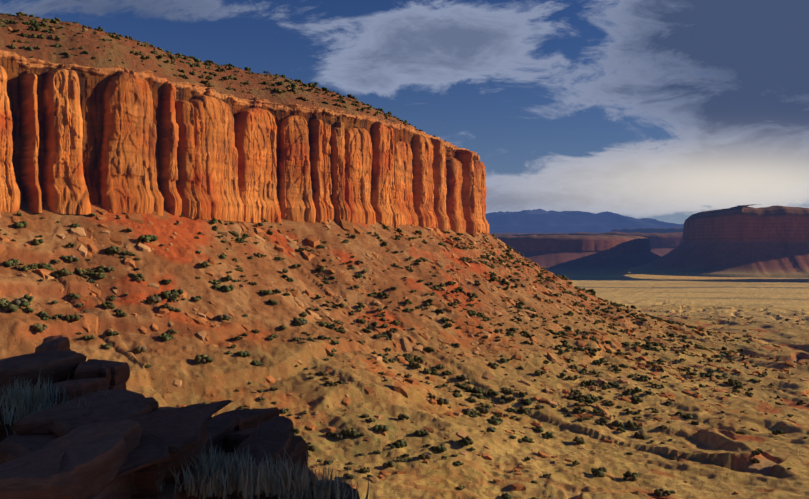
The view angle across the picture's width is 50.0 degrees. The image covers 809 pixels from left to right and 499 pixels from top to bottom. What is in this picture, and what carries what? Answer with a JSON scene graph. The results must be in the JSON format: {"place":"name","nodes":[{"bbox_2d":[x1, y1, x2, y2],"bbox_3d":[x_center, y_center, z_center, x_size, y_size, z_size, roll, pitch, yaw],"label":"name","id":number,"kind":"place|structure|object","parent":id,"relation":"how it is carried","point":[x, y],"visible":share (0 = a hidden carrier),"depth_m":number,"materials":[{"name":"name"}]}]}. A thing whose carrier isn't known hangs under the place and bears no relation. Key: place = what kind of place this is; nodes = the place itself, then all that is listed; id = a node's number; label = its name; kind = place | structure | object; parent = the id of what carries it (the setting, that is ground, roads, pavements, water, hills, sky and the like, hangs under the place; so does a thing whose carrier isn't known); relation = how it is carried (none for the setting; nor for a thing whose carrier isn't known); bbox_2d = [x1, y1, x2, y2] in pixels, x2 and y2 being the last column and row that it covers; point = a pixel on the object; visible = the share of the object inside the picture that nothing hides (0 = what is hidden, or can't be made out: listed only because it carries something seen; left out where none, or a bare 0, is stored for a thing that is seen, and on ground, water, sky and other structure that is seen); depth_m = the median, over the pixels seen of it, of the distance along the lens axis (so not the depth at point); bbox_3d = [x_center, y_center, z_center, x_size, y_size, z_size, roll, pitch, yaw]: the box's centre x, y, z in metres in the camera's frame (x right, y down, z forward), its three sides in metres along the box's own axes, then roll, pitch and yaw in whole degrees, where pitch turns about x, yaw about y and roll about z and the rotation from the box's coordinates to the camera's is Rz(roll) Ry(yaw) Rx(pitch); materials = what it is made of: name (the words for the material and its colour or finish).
{"place":"outdoors","nodes":[
{"label":"outdoors","id":0,"kind":"place"},
{"bbox_2d":[0,50,488,234],"bbox_3d":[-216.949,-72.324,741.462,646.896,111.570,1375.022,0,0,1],"label":"mesa cliff","id":1,"kind":"structure","parent":0,"point":[76,139],"depth_m":655.06,"materials":[{"name":"orange stone"}]},
{"bbox_2d":[0,14,808,498],"bbox_3d":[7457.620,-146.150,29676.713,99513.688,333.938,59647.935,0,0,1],"label":"terrain","id":2,"kind":"structure","parent":0,"point":[718,464],"depth_m":558.05,"materials":[{"name":"brown soil"}]},
{"bbox_2d":[0,335,317,498],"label":"outcrop","id":3,"kind":"object","parent":2,"relation":"on","point":[118,448],"visible":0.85,"depth_m":7.34,"materials":[{"name":"brown stone"}]},
{"bbox_2d":[0,370,372,498],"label":"dry grass tufts","id":4,"kind":"object","parent":3,"relation":"on","point":[209,478],"visible":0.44,"depth_m":6.64,"materials":[{"name":"plant"}]},
{"bbox_2d":[201,481,359,498],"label":"soil ledge","id":5,"kind":"object","parent":3,"relation":"on","point":[233,495],"visible":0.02,"depth_m":7.08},
{"bbox_2d":[0,12,808,498],"bbox_3d":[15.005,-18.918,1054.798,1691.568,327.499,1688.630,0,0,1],"label":"juniper shrubs","id":6,"kind":"object","parent":2,"relation":"on","point":[302,320],"visible":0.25,"depth_m":607.06,"materials":[{"name":"green plant"}]},
{"bbox_2d":[0,21,808,497],"bbox_3d":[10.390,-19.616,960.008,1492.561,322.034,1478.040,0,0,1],"label":"talus rocks","id":7,"kind":"object","parent":2,"relation":"on","point":[90,323],"visible":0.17,"depth_m":631.87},
{"bbox_2d":[494,234,660,272],"bbox_3d":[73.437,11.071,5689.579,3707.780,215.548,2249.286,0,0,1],"label":"mesa","id":8,"kind":"structure","parent":2,"relation":"on","point":[602,253],"depth_m":4945.84,"materials":[{"name":"brown stone"}]},
{"bbox_2d":[626,204,808,277],"bbox_3d":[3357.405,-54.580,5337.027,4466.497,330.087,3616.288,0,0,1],"label":"mesa","id":9,"kind":"structure","parent":2,"relation":"on","point":[753,242],"depth_m":3928.06,"materials":[{"name":"brown stone"}]},
{"bbox_2d":[0,0,808,223],"label":"sky","id":10,"kind":"structure","parent":0,"point":[670,111],"materials":[{"name":"blue"}]},
{"bbox_2d":[489,232,528,233],"bbox_3d":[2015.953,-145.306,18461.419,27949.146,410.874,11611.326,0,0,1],"label":"mesa","id":11,"kind":"structure","parent":0,"point":[509,233],"depth_m":15814.22,"materials":[{"name":"stone"}]},
{"bbox_2d":[485,209,683,232],"bbox_3d":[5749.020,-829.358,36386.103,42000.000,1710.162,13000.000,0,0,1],"label":"mountains","id":12,"kind":"structure","parent":0,"point":[536,221],"depth_m":32924.04,"materials":[{"name":"blue stone"}]},
{"bbox_2d":[490,232,683,256],"bbox_3d":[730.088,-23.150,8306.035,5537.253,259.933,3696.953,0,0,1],"label":"mesa","id":13,"kind":"structure","parent":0,"point":[662,244],"depth_m":6957.41,"materials":[{"name":"stone"}]},
{"bbox_2d":[611,228,682,232],"bbox_3d":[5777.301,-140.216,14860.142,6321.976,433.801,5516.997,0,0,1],"label":"mesa","id":14,"kind":"structure","parent":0,"point":[652,230],"depth_m":13604.63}
]}

